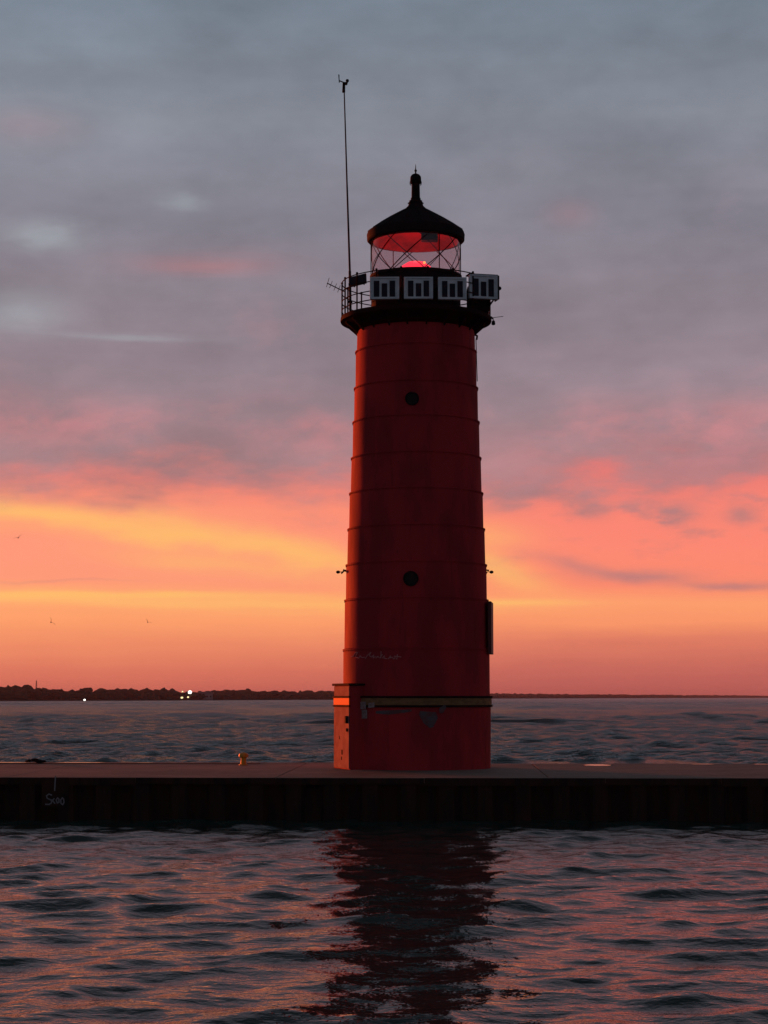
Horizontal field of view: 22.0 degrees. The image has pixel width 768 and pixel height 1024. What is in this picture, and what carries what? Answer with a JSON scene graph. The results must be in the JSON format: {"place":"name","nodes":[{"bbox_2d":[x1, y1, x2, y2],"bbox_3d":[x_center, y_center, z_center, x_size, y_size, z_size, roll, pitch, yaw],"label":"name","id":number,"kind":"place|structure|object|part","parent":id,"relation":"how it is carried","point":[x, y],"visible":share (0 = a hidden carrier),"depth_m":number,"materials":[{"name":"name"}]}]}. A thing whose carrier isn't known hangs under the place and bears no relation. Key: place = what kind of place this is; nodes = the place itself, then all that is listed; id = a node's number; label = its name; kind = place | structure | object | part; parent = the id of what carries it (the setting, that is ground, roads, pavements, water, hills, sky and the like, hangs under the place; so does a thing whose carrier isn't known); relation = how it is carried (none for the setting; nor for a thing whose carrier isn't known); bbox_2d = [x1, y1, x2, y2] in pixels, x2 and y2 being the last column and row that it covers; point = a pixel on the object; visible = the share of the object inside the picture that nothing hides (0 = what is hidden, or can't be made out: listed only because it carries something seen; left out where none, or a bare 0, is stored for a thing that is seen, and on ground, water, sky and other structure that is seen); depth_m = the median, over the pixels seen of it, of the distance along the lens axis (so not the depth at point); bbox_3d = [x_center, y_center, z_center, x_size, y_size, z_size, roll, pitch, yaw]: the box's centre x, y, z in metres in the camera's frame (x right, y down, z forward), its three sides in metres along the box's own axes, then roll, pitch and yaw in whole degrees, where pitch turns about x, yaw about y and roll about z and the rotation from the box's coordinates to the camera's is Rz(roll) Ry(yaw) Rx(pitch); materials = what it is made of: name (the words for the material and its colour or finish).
{"place":"outdoors","nodes":[
{"label":"outdoors","id":0,"kind":"place"},
{"bbox_2d":[0,762,30,762],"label":"puddle","id":1,"kind":"object","parent":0,"point":[15,762],"visible":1,"depth_m":53.05,"materials":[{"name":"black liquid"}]},
{"bbox_2d":[54,762,106,762],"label":"puddle","id":2,"kind":"object","parent":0,"point":[80,762],"visible":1,"depth_m":53.05,"materials":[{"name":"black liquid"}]},
{"bbox_2d":[0,698,519,700],"bbox_3d":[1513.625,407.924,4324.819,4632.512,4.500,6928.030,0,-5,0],"label":"shore","id":3,"kind":"structure","parent":0,"point":[187,699],"depth_m":1427.09,"materials":[{"name":"brown"}]},
{"bbox_2d":[199,692,213,699],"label":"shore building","id":4,"kind":"structure","parent":3,"relation":"on","point":[209,695],"depth_m":1538.87,"materials":[{"name":"grey"}]},
{"bbox_2d":[0,685,767,699],"bbox_3d":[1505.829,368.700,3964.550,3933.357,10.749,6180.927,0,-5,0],"label":"wood","id":5,"kind":"object","parent":3,"relation":"on","point":[23,692],"visible":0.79,"depth_m":1510.50,"materials":[{"name":"plant"}]},
{"bbox_2d":[0,698,767,1023],"bbox_3d":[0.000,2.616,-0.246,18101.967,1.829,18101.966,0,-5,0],"label":"lake water","id":6,"kind":"structure","parent":0,"point":[350,920],"depth_m":26.83,"materials":[{"name":"grey liquid"}]},
{"bbox_2d":[0,762,767,822],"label":"pier","id":7,"kind":"structure","parent":6,"relation":"in","point":[311,791],"depth_m":43.41,"materials":[{"name":"concrete"}]},
{"bbox_2d":[25,758,45,762],"bbox_3d":[-9.290,6.628,52.520,0.556,0.144,0.176,0,-5,0],"label":"weed clump","id":8,"kind":"object","parent":7,"relation":"on","point":[36,760],"visible":1,"depth_m":52.46,"materials":[{"name":"black plant"}]},
{"bbox_2d":[239,752,247,764],"bbox_3d":[-3.649,6.410,51.225,0.250,0.330,0.250,0,-5,0],"label":"bollard","id":9,"kind":"object","parent":7,"relation":"on","point":[243,756],"visible":1,"depth_m":51.15,"materials":[{"name":"yellow metal"}]},
{"bbox_2d":[332,164,492,769],"bbox_3d":[0.721,-1.274,50.037,4.048,15.410,3.861,0,-5,0],"label":"lighthouse","id":10,"kind":"object","parent":7,"relation":"on","point":[412,691],"visible":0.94,"depth_m":48.51,"materials":[{"name":"red paint"}]},
{"bbox_2d":[326,279,343,291],"bbox_3d":[-1.227,-5.750,49.986,0.471,0.379,0.080,1,-5,-11],"label":"antenna","id":11,"kind":"object","parent":10,"relation":"attached to","point":[334,286],"visible":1,"depth_m":49.97,"materials":[{"name":"grey metal"}]},
{"bbox_2d":[338,74,351,310],"bbox_3d":[-0.989,-8.153,50.346,0.372,6.182,0.150,0,-5,0],"label":"wind mast","id":12,"kind":"object","parent":10,"relation":"attached to","point":[349,259],"visible":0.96,"depth_m":50.29,"materials":[{"name":"grey metal"}]},
{"bbox_2d":[350,273,366,286],"bbox_3d":[-0.643,-5.864,49.957,0.468,0.269,0.080,-11,-18,27],"label":"light panel","id":13,"kind":"object","parent":10,"relation":"attached to","point":[362,278],"visible":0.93,"depth_m":49.90,"materials":[{"name":"black metal"}]},
{"bbox_2d":[370,277,398,299],"bbox_3d":[0.019,-5.489,48.592,0.720,0.553,0.346,0,-5,3],"label":"light panel","id":14,"kind":"object","parent":10,"relation":"attached to","point":[384,288],"visible":1,"depth_m":48.43,"materials":[{"name":"white metal"}]},
{"bbox_2d":[404,277,432,299],"bbox_3d":[0.847,-5.489,48.551,0.712,0.545,0.346,0,-5,0],"label":"light panel","id":15,"kind":"object","parent":10,"relation":"attached to","point":[418,288],"visible":1,"depth_m":48.39,"materials":[{"name":"white metal"}]},
{"bbox_2d":[438,277,466,299],"bbox_3d":[1.673,-5.482,48.591,0.699,0.553,0.346,0,-5,-3],"label":"light panel","id":16,"kind":"object","parent":10,"relation":"attached to","point":[452,288],"visible":1,"depth_m":48.43,"materials":[{"name":"white metal"}]},
{"bbox_2d":[466,273,498,301],"bbox_3d":[2.462,-5.622,49.374,0.780,0.630,0.370,1,-6,-14],"label":"light panel","id":17,"kind":"object","parent":10,"relation":"attached to","point":[486,286],"visible":1,"depth_m":49.24,"materials":[{"name":"white metal"}]},
{"bbox_2d":[487,601,492,654],"bbox_3d":[2.658,2.913,49.450,0.120,1.302,1.000,-1,-5,6],"label":"sign board","id":18,"kind":"object","parent":10,"relation":"attached to","point":[490,627],"visible":1,"depth_m":48.98,"materials":[{"name":"black metal"}]},
{"bbox_2d":[585,764,609,765],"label":"puddle","id":19,"kind":"object","parent":7,"relation":"on","point":[596,765],"visible":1,"depth_m":50.76,"materials":[{"name":"pink liquid"}]},
{"bbox_2d":[0,0,767,695],"label":"sky","id":20,"kind":"structure","parent":0,"point":[178,359],"materials":[{"name":"grey"}]},
{"bbox_2d":[402,287,441,303],"bbox_3d":[0.935,-5.333,48.911,1.000,0.460,0.360,0,-5,0],"label":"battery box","id":21,"kind":"object","parent":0,"point":[435,300],"visible":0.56,"depth_m":48.72,"materials":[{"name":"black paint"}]},
{"bbox_2d":[467,287,489,312],"bbox_3d":[2.371,-5.345,49.641,0.560,0.600,0.550,0,-5,0],"label":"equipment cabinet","id":22,"kind":"object","parent":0,"point":[483,305],"visible":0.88,"depth_m":49.39,"materials":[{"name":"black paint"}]},
{"bbox_3d":[2.371,-5.368,49.391,0.460,0.480,0.048,0,-5,0],"label":"door","id":23,"kind":"part","parent":22,"relation":"part of","materials":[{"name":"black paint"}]}
]}

